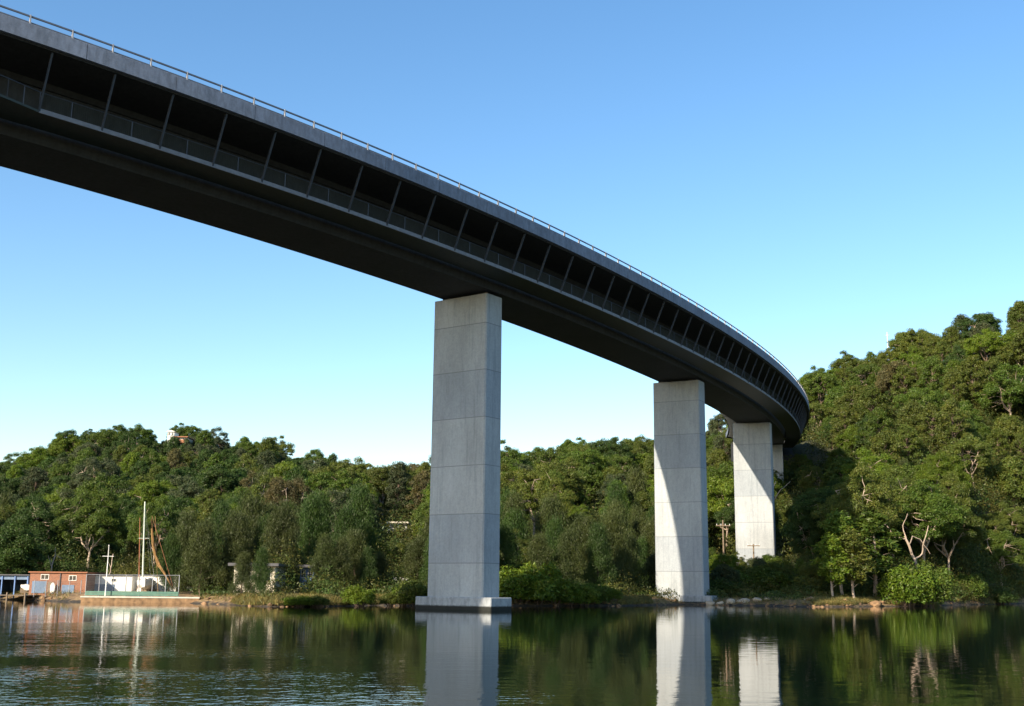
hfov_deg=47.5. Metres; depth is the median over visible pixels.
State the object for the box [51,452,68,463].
turpentine tree
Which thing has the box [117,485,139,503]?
broadleaf tree
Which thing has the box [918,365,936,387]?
turpentine tree
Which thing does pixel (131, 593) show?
fence
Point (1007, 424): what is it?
broadleaf tree
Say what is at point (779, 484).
broadleaf tree
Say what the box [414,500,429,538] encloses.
turpentine tree
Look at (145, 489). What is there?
gum tree
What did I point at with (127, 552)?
she oak
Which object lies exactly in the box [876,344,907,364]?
gum tree
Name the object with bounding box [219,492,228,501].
broadleaf tree
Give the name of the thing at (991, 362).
gum tree
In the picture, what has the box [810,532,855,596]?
young gum tree
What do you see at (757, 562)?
broadleaf tree
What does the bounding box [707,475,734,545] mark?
gum tree
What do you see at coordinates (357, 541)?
she oak
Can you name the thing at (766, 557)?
broadleaf tree
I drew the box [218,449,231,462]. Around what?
turpentine tree
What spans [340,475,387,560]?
she oak
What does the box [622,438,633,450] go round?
turpentine tree
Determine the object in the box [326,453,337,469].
turpentine tree
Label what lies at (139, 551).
brown mast
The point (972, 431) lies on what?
she oak
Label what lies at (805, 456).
broadleaf tree
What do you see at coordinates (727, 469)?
broadleaf tree
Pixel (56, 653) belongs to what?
water
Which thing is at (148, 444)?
turpentine tree
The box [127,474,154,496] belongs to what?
broadleaf tree
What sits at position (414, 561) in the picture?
she oak
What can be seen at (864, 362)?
broadleaf tree
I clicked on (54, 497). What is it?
gum tree
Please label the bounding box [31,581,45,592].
door
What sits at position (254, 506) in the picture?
she oak
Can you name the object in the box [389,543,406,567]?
turpentine tree
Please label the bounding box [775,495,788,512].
turpentine tree
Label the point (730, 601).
boulder
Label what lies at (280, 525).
she oak
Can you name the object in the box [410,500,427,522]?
gum tree
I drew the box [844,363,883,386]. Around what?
gum tree
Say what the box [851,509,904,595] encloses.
young gum tree
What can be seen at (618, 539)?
she oak
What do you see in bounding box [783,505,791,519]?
gum tree
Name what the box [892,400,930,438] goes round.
broadleaf tree
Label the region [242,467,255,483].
broadleaf tree
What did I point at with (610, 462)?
broadleaf tree
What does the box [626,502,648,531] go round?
she oak
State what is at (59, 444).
gum tree
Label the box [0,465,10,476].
gum tree
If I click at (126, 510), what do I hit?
gum tree
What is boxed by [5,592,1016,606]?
shore rocks
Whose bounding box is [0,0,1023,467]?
sky
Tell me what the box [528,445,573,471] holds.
gum tree
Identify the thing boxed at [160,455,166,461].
broadleaf tree
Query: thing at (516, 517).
she oak
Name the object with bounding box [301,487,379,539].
gum tree
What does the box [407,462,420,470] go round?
gum tree
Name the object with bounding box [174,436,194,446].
hill house
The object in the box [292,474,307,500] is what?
she oak
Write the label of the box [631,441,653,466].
gum tree
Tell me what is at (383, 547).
broadleaf tree
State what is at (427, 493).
turpentine tree
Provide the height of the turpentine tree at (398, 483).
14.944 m
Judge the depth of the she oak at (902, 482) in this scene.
185.44 m
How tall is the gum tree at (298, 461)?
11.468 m
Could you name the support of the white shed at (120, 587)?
on the ground at (800, 448)
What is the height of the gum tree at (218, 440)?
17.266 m
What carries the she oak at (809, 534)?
on the ground at (800, 448)
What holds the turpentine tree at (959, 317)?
on the ground at (800, 448)
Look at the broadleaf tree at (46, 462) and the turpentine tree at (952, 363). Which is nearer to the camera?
the turpentine tree at (952, 363)
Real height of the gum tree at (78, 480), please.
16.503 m
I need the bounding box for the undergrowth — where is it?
[2,332,1023,603]
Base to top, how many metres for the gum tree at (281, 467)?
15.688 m
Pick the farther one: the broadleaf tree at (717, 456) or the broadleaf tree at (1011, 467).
the broadleaf tree at (717, 456)
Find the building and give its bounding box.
[228,563,290,593]
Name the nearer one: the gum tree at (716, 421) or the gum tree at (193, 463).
the gum tree at (193, 463)
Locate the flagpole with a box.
[105,545,113,595]
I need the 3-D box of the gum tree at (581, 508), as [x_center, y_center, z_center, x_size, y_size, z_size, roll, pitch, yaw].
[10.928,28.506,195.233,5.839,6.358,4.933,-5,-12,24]
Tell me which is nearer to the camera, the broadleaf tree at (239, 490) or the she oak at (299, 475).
the she oak at (299, 475)
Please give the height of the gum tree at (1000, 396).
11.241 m
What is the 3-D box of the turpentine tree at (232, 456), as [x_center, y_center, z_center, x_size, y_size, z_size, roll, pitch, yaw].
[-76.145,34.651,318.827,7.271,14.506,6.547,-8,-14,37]
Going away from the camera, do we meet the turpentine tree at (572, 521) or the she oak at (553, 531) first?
the she oak at (553, 531)
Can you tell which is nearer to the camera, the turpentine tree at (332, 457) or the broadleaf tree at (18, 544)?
the broadleaf tree at (18, 544)
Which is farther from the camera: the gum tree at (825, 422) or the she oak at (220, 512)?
the gum tree at (825, 422)
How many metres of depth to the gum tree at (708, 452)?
314.82 m
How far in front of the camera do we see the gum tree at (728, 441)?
296.49 m
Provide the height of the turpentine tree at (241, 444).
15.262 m
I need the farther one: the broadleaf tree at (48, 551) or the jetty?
the broadleaf tree at (48, 551)
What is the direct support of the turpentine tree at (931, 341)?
on the ground at (800, 448)
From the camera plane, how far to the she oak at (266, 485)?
235.98 m
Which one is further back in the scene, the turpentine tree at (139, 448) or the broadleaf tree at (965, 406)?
the turpentine tree at (139, 448)
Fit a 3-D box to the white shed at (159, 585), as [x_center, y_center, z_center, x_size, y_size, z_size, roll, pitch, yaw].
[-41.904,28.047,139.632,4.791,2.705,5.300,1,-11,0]
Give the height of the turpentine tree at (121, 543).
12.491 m
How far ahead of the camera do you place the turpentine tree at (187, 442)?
405.13 m
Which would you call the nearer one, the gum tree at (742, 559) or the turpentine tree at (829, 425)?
the gum tree at (742, 559)
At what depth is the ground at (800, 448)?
142.91 m
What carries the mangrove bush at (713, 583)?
on the ground at (800, 448)
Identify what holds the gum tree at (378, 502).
on the ground at (800, 448)
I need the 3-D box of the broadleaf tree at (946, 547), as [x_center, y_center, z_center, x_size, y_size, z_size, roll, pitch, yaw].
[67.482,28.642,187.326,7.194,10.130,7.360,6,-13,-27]
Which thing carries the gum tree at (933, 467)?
on the ground at (800, 448)
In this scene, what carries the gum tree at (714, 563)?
on the ground at (800, 448)
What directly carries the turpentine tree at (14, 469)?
on the ground at (800, 448)
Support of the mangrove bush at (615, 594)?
on the ground at (800, 448)
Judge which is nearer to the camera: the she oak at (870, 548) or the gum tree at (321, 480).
the she oak at (870, 548)
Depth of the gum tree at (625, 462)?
266.48 m
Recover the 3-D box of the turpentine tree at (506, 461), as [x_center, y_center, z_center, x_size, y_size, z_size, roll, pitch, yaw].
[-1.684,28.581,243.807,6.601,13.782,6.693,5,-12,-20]
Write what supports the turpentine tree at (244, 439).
on the ground at (800, 448)
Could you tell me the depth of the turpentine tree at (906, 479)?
196.14 m
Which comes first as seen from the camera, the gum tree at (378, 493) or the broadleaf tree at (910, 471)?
the broadleaf tree at (910, 471)
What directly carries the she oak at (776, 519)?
on the ground at (800, 448)
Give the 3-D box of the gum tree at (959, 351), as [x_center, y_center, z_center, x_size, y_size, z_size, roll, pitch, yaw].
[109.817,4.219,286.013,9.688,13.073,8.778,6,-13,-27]
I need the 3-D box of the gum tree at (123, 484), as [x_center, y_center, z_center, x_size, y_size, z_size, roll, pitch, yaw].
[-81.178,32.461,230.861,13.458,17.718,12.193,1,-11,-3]
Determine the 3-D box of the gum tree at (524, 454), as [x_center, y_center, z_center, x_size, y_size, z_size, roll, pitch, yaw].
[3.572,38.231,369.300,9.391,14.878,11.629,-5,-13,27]
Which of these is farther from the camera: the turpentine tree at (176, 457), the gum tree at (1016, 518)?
the turpentine tree at (176, 457)
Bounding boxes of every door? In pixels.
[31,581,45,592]
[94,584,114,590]
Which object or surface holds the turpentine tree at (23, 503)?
on the ground at (800, 448)
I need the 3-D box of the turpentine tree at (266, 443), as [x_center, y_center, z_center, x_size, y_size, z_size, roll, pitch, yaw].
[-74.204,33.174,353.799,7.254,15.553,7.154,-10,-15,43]
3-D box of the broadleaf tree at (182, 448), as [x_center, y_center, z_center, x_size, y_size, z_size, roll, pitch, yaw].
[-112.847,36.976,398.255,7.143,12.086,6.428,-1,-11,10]
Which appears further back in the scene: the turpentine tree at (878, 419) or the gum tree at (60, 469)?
the gum tree at (60, 469)
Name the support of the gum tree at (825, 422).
on the ground at (800, 448)
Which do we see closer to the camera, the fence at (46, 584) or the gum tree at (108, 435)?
the fence at (46, 584)
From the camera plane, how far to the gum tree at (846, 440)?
251.01 m
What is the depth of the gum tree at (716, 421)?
349.76 m
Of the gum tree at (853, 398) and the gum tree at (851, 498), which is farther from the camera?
the gum tree at (853, 398)
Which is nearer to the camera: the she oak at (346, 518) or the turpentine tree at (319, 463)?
the she oak at (346, 518)
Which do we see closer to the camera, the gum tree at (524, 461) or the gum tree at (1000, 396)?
the gum tree at (1000, 396)
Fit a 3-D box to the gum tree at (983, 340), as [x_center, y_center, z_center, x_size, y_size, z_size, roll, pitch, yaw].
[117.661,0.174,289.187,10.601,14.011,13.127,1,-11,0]
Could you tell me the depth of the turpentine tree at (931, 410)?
232.44 m
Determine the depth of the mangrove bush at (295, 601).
110.28 m
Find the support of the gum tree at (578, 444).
on the ground at (800, 448)
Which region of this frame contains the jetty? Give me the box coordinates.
[0,592,32,600]
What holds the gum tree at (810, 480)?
on the ground at (800, 448)
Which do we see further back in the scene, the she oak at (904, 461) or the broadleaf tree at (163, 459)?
the broadleaf tree at (163, 459)
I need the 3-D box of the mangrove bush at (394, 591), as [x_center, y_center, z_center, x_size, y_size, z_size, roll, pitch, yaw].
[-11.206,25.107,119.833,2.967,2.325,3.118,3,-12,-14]
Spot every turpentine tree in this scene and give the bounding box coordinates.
[0,503,17,526]
[4,464,24,481]
[12,494,20,504]
[15,498,35,509]
[18,466,50,499]
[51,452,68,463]
[110,513,139,557]
[112,445,128,470]
[119,451,140,473]
[129,459,149,477]
[131,444,148,457]
[145,439,157,451]
[147,465,164,481]
[149,452,161,465]
[150,461,170,474]
[152,471,165,481]
[156,496,202,565]
[166,448,186,472]
[180,488,223,531]
[181,438,191,446]
[193,449,217,472]
[195,429,214,445]
[201,452,226,472]
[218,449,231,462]
[225,453,245,465]
[229,446,237,455]
[235,448,250,464]
[236,436,252,464]
[236,442,245,452]
[236,467,248,479]
[241,442,260,464]
[257,437,279,462]
[283,465,313,486]
[311,458,328,472]
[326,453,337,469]
[329,488,347,502]
[357,471,375,494]
[366,526,380,554]
[369,494,383,522]
[385,461,413,513]
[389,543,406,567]
[405,469,430,509]
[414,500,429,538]
[415,461,430,483]
[424,489,429,499]
[500,457,516,476]
[500,464,519,480]
[500,480,510,521]
[522,454,535,462]
[532,446,545,455]
[544,469,571,518]
[565,513,580,529]
[605,480,628,499]
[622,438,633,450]
[627,490,652,524]
[707,466,721,499]
[708,547,717,558]
[710,432,730,465]
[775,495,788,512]
[776,468,788,480]
[822,420,838,449]
[829,404,859,446]
[834,362,860,391]
[836,379,860,423]
[851,385,893,434]
[853,415,881,451]
[857,408,893,453]
[862,430,905,469]
[864,351,876,360]
[869,356,883,375]
[884,390,893,405]
[889,365,920,408]
[890,424,923,465]
[900,477,914,483]
[904,346,922,365]
[915,402,946,455]
[916,355,946,398]
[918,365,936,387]
[921,336,943,360]
[930,340,952,375]
[934,397,973,454]
[938,325,960,354]
[939,471,966,531]
[941,368,967,407]
[943,359,959,373]
[951,314,972,339]
[957,354,990,405]
[986,428,1011,459]
[1006,300,1023,329]
[1008,321,1023,333]
[1011,432,1023,465]
[1013,374,1023,405]
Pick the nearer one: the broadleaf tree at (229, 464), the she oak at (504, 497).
the she oak at (504, 497)
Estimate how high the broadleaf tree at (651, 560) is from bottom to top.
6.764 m
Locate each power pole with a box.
[716,520,729,552]
[747,544,759,557]
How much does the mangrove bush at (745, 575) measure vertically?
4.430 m
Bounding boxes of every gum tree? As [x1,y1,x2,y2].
[0,452,19,465]
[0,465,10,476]
[0,472,28,481]
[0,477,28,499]
[0,496,70,546]
[14,467,33,476]
[15,446,55,469]
[24,484,60,507]
[38,461,76,482]
[38,483,72,493]
[43,484,77,503]
[46,474,74,485]
[48,434,83,456]
[48,488,111,544]
[49,486,128,565]
[51,429,79,451]
[57,477,139,518]
[63,526,119,557]
[64,455,115,490]
[71,442,104,457]
[73,460,121,490]
[77,472,130,509]
[79,428,103,441]
[85,429,121,448]
[100,441,129,463]
[102,424,130,443]
[103,497,142,538]
[105,470,130,477]
[109,431,149,456]
[110,429,141,450]
[116,471,135,478]
[118,476,137,487]
[126,479,179,505]
[126,522,165,564]
[127,495,179,569]
[128,423,157,442]
[137,446,160,469]
[148,441,166,454]
[152,474,192,495]
[158,495,199,513]
[159,467,196,482]
[160,495,201,512]
[165,479,206,503]
[166,422,201,442]
[170,451,199,473]
[180,466,198,476]
[184,443,222,457]
[189,458,202,473]
[191,462,241,494]
[209,426,230,450]
[211,468,253,493]
[226,452,258,469]
[229,502,240,514]
[239,470,263,488]
[242,474,285,505]
[249,462,264,481]
[255,435,295,457]
[263,476,319,511]
[264,464,274,468]
[265,460,312,479]
[276,447,287,461]
[285,459,304,465]
[301,459,314,471]
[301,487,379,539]
[302,468,361,500]
[304,448,326,464]
[308,463,365,494]
[330,456,377,477]
[362,478,380,497]
[363,464,405,518]
[373,492,383,512]
[389,465,415,499]
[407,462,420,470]
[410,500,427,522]
[499,528,529,564]
[500,439,521,460]
[500,462,534,498]
[508,459,575,540]
[513,462,536,471]
[519,451,530,460]
[520,458,534,465]
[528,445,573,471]
[534,458,586,500]
[553,448,609,503]
[560,437,586,448]
[561,489,589,505]
[563,456,580,470]
[565,504,594,522]
[569,442,594,453]
[571,445,592,452]
[586,436,633,470]
[596,473,627,501]
[608,454,638,476]
[628,451,653,473]
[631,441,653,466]
[633,434,653,447]
[641,454,653,479]
[644,474,653,491]
[646,490,654,517]
[706,435,729,454]
[706,448,715,464]
[707,413,727,433]
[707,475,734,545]
[709,553,743,574]
[713,497,734,529]
[721,427,732,447]
[725,550,747,568]
[782,486,835,536]
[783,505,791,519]
[786,509,823,554]
[797,465,828,489]
[801,365,842,402]
[807,400,834,429]
[810,461,905,534]
[810,508,872,594]
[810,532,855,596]
[811,368,843,385]
[821,415,845,429]
[826,448,860,464]
[828,350,860,381]
[832,526,878,597]
[833,384,889,414]
[834,424,864,455]
[837,446,903,486]
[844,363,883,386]
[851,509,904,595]
[855,463,933,560]
[875,360,919,410]
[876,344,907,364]
[877,478,969,566]
[886,338,908,352]
[888,328,940,361]
[890,353,923,391]
[893,387,950,425]
[910,360,942,382]
[913,451,973,494]
[917,481,987,567]
[940,344,969,370]
[944,435,993,496]
[955,312,1002,339]
[963,328,1010,361]
[972,362,1023,414]
[974,529,1023,585]
[977,513,1006,535]
[978,355,1015,381]
[982,379,1019,412]
[990,502,1023,556]
[995,328,1023,366]
[1005,300,1022,328]
[1010,332,1023,354]
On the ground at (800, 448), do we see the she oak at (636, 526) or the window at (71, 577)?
the she oak at (636, 526)
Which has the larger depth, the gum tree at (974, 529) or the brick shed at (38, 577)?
the gum tree at (974, 529)
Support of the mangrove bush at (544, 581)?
on the ground at (800, 448)
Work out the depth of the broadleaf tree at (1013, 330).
297.93 m
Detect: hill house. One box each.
[166,430,178,440]
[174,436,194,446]
[387,522,410,530]
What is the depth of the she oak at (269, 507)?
145.27 m
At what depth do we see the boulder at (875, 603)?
147.73 m
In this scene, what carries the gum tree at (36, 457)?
on the ground at (800, 448)
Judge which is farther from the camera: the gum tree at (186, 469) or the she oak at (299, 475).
the gum tree at (186, 469)
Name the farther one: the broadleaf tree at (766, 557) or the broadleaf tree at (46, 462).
the broadleaf tree at (46, 462)
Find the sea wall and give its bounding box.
[80,596,202,602]
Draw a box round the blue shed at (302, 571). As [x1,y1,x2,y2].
[295,565,318,588]
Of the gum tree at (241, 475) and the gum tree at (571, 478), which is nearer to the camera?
the gum tree at (571, 478)
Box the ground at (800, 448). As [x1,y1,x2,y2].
[0,358,1023,606]
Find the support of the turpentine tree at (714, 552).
on the ground at (800, 448)
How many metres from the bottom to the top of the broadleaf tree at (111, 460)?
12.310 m
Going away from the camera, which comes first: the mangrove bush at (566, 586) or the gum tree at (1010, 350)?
the mangrove bush at (566, 586)
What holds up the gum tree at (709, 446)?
on the ground at (800, 448)
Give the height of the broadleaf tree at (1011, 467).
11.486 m
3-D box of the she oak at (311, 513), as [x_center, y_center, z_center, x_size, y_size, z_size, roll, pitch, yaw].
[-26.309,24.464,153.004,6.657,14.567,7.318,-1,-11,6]
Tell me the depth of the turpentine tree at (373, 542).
159.59 m
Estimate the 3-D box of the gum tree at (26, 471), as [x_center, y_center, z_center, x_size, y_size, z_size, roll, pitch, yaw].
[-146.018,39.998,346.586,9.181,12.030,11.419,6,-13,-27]
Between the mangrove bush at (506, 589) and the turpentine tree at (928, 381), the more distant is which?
the turpentine tree at (928, 381)
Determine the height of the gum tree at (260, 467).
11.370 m
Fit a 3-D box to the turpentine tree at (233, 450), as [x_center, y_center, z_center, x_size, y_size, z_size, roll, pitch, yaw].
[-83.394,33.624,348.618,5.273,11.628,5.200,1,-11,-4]
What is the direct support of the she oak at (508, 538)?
on the ground at (800, 448)
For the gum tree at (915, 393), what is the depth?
248.25 m
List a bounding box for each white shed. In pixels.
[94,575,137,590]
[137,575,186,591]
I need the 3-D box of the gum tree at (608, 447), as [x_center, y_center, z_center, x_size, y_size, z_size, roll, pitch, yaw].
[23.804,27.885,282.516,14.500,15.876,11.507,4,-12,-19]
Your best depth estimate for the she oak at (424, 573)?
135.42 m
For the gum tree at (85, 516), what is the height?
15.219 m
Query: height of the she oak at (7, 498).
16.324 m
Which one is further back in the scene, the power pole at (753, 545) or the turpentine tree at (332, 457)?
the turpentine tree at (332, 457)
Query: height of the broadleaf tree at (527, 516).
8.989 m
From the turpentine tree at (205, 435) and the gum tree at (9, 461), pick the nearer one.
the turpentine tree at (205, 435)
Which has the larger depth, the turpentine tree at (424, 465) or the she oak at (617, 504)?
the turpentine tree at (424, 465)
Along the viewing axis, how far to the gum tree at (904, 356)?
280.48 m
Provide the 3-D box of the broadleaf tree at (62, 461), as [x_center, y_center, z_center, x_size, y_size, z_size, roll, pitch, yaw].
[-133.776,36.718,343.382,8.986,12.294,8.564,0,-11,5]
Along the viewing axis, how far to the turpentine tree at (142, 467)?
298.89 m
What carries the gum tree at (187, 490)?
on the ground at (800, 448)
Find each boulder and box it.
[705,601,714,604]
[725,599,735,603]
[869,600,881,605]
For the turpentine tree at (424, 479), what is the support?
on the ground at (800, 448)
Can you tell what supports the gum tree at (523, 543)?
on the ground at (800, 448)
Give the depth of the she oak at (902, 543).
176.50 m
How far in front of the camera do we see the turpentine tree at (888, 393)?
288.78 m
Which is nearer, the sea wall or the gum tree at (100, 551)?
the sea wall
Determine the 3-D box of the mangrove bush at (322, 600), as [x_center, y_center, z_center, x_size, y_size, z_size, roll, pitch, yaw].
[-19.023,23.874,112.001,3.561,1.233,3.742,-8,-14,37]
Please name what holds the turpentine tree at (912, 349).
on the ground at (800, 448)
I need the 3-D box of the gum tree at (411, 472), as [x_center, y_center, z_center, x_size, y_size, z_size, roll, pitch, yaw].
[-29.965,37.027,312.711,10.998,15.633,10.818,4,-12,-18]
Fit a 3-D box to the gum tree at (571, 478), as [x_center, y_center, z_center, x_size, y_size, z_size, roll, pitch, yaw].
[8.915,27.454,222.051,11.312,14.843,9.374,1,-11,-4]
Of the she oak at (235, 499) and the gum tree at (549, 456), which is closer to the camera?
the she oak at (235, 499)
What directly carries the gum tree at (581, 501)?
on the ground at (800, 448)
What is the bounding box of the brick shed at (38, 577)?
[28,571,105,596]
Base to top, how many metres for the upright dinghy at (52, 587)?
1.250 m
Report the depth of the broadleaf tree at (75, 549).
177.25 m
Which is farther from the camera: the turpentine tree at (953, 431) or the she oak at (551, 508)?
the turpentine tree at (953, 431)
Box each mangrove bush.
[280,595,317,606]
[299,595,331,606]
[339,584,376,605]
[377,592,402,605]
[390,587,409,605]
[392,577,427,606]
[499,565,549,603]
[499,577,525,598]
[510,560,573,604]
[537,569,578,605]
[553,585,585,605]
[572,581,601,604]
[579,582,613,603]
[595,584,622,600]
[709,576,741,594]
[722,566,761,592]
[735,564,770,593]
[748,565,795,594]
[875,564,941,606]
[903,559,957,606]
[954,573,990,598]
[991,589,1017,603]
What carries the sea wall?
on the ground at (800, 448)
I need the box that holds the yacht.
[136,502,155,591]
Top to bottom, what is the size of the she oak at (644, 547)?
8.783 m
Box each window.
[41,574,48,579]
[69,575,76,580]
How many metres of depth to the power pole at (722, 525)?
180.09 m
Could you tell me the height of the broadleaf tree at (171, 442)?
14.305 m
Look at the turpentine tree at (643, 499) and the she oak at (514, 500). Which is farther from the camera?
the turpentine tree at (643, 499)
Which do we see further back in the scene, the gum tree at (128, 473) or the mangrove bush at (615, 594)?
the gum tree at (128, 473)
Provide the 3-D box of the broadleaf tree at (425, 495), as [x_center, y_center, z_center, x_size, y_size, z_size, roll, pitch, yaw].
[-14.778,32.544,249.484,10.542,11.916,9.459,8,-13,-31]
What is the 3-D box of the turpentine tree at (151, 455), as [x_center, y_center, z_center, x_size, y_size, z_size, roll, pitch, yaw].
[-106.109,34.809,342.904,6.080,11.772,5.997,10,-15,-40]
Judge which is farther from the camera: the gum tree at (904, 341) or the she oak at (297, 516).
the gum tree at (904, 341)
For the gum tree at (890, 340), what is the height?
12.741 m
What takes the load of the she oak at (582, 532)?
on the ground at (800, 448)
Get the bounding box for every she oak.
[0,488,17,508]
[38,505,64,561]
[119,526,144,571]
[153,530,185,591]
[169,516,230,594]
[170,506,201,590]
[195,492,234,590]
[211,504,258,587]
[220,486,268,564]
[226,488,244,510]
[226,549,254,594]
[244,463,273,496]
[247,543,274,593]
[249,510,277,560]
[258,498,307,581]
[259,500,296,561]
[278,497,300,513]
[289,507,303,551]
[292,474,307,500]
[295,485,334,570]
[307,483,336,558]
[307,532,339,585]
[330,500,363,570]
[330,533,354,586]
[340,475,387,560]
[344,525,380,583]
[356,545,379,590]
[374,551,391,581]
[400,534,427,580]
[415,511,429,555]
[417,535,428,587]
[499,518,527,570]
[500,485,525,523]
[500,488,531,547]
[500,505,531,568]
[524,531,559,570]
[527,498,549,533]
[528,488,571,546]
[543,512,564,575]
[550,526,588,584]
[564,511,605,582]
[577,519,620,587]
[596,493,632,532]
[596,505,641,583]
[597,474,632,528]
[616,526,652,583]
[622,464,649,517]
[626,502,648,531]
[630,515,649,544]
[635,536,649,580]
[638,511,654,562]
[645,501,654,523]
[774,502,783,540]
[804,519,825,565]
[847,511,877,583]
[882,511,929,563]
[891,476,905,498]
[895,457,908,467]
[963,419,982,458]
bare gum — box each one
[48,547,61,571]
[885,514,929,568]
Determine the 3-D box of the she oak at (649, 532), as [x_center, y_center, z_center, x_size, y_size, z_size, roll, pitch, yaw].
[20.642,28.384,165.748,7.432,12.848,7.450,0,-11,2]
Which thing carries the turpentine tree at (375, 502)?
on the ground at (800, 448)
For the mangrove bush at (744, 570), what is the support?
on the ground at (800, 448)
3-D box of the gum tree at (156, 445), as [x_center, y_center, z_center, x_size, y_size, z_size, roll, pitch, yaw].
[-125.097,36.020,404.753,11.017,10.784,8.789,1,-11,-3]
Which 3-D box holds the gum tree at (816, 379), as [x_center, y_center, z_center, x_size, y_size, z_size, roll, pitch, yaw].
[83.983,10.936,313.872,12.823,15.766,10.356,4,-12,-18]
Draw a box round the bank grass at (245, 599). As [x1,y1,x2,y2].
[2,584,1022,605]
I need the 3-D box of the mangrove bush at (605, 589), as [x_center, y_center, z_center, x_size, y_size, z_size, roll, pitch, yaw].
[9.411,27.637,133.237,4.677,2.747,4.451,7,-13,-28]
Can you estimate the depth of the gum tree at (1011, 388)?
252.03 m
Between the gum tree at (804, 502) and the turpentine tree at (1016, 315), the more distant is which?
the turpentine tree at (1016, 315)
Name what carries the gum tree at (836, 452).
on the ground at (800, 448)
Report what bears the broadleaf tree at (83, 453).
on the ground at (800, 448)
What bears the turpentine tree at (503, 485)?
on the ground at (800, 448)
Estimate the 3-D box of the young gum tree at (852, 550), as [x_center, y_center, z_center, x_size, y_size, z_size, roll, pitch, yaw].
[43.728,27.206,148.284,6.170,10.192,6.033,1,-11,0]
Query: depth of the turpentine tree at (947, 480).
193.01 m
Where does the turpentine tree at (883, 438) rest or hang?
on the ground at (800, 448)
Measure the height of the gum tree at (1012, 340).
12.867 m
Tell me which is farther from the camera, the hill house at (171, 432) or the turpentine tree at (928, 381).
the hill house at (171, 432)
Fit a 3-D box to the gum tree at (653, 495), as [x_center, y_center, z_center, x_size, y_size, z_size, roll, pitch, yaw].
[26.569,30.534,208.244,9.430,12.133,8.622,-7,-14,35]
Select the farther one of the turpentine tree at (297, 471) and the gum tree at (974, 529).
the turpentine tree at (297, 471)
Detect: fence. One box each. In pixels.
[33,580,81,596]
[85,574,179,596]
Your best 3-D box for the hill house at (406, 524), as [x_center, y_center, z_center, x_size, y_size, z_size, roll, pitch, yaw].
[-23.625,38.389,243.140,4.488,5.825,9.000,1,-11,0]
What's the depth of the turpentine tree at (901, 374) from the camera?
267.27 m
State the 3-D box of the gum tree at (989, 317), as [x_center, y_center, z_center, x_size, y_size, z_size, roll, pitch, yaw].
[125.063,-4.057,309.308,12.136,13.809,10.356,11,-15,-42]
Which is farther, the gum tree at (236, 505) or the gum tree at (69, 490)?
the gum tree at (69, 490)
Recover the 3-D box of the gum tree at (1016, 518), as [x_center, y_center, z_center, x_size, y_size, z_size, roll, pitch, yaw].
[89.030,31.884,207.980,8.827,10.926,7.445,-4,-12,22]
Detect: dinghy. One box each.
[20,584,28,592]
[50,583,54,592]
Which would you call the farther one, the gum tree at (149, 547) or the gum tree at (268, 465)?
the gum tree at (268, 465)
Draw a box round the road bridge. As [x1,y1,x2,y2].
[0,5,809,610]
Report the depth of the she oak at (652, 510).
180.07 m
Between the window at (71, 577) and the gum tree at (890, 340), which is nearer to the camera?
the window at (71, 577)
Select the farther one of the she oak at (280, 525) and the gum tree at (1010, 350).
the gum tree at (1010, 350)
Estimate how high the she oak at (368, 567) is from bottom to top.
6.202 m
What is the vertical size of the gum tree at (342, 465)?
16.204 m
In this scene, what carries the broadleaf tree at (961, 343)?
on the ground at (800, 448)
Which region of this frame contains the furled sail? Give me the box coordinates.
[151,516,173,588]
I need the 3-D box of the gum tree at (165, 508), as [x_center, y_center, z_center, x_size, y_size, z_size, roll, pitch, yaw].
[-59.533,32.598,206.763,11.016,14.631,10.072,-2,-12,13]
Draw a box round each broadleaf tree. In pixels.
[0,522,47,573]
[30,542,59,571]
[38,456,55,468]
[48,457,69,476]
[62,536,98,567]
[67,444,83,463]
[72,447,98,464]
[104,457,120,476]
[111,544,151,567]
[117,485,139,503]
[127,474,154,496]
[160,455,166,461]
[163,435,179,454]
[177,444,185,453]
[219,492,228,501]
[225,458,237,469]
[225,486,249,501]
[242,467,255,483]
[253,450,279,467]
[377,542,392,560]
[408,489,423,510]
[420,481,429,503]
[520,496,533,529]
[575,463,605,502]
[591,460,615,486]
[597,465,624,489]
[598,496,630,515]
[642,550,655,587]
[706,448,727,467]
[708,518,733,539]
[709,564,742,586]
[710,461,733,488]
[748,556,766,567]
[762,554,781,563]
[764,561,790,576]
[773,470,787,506]
[776,509,786,527]
[783,463,789,472]
[797,376,826,402]
[800,454,812,465]
[819,456,854,488]
[823,385,845,417]
[853,358,870,381]
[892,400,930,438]
[892,463,936,495]
[929,540,952,549]
[943,367,971,393]
[943,415,967,442]
[951,338,975,356]
[956,400,982,423]
[968,320,995,360]
[973,422,991,442]
[990,413,1023,447]
[990,454,1023,500]
[1003,329,1023,351]
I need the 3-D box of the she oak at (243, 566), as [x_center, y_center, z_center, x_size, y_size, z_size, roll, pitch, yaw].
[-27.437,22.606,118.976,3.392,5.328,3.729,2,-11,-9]
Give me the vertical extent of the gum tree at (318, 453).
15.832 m
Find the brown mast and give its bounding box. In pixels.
[138,524,142,587]
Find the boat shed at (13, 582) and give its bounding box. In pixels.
[0,574,29,597]
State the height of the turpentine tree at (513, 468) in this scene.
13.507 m
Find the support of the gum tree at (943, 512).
on the ground at (800, 448)
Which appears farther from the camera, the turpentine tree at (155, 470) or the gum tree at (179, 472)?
the turpentine tree at (155, 470)
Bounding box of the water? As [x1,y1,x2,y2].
[0,600,1023,705]
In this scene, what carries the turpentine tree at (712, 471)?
on the ground at (800, 448)
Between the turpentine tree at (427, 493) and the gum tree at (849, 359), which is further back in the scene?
the gum tree at (849, 359)

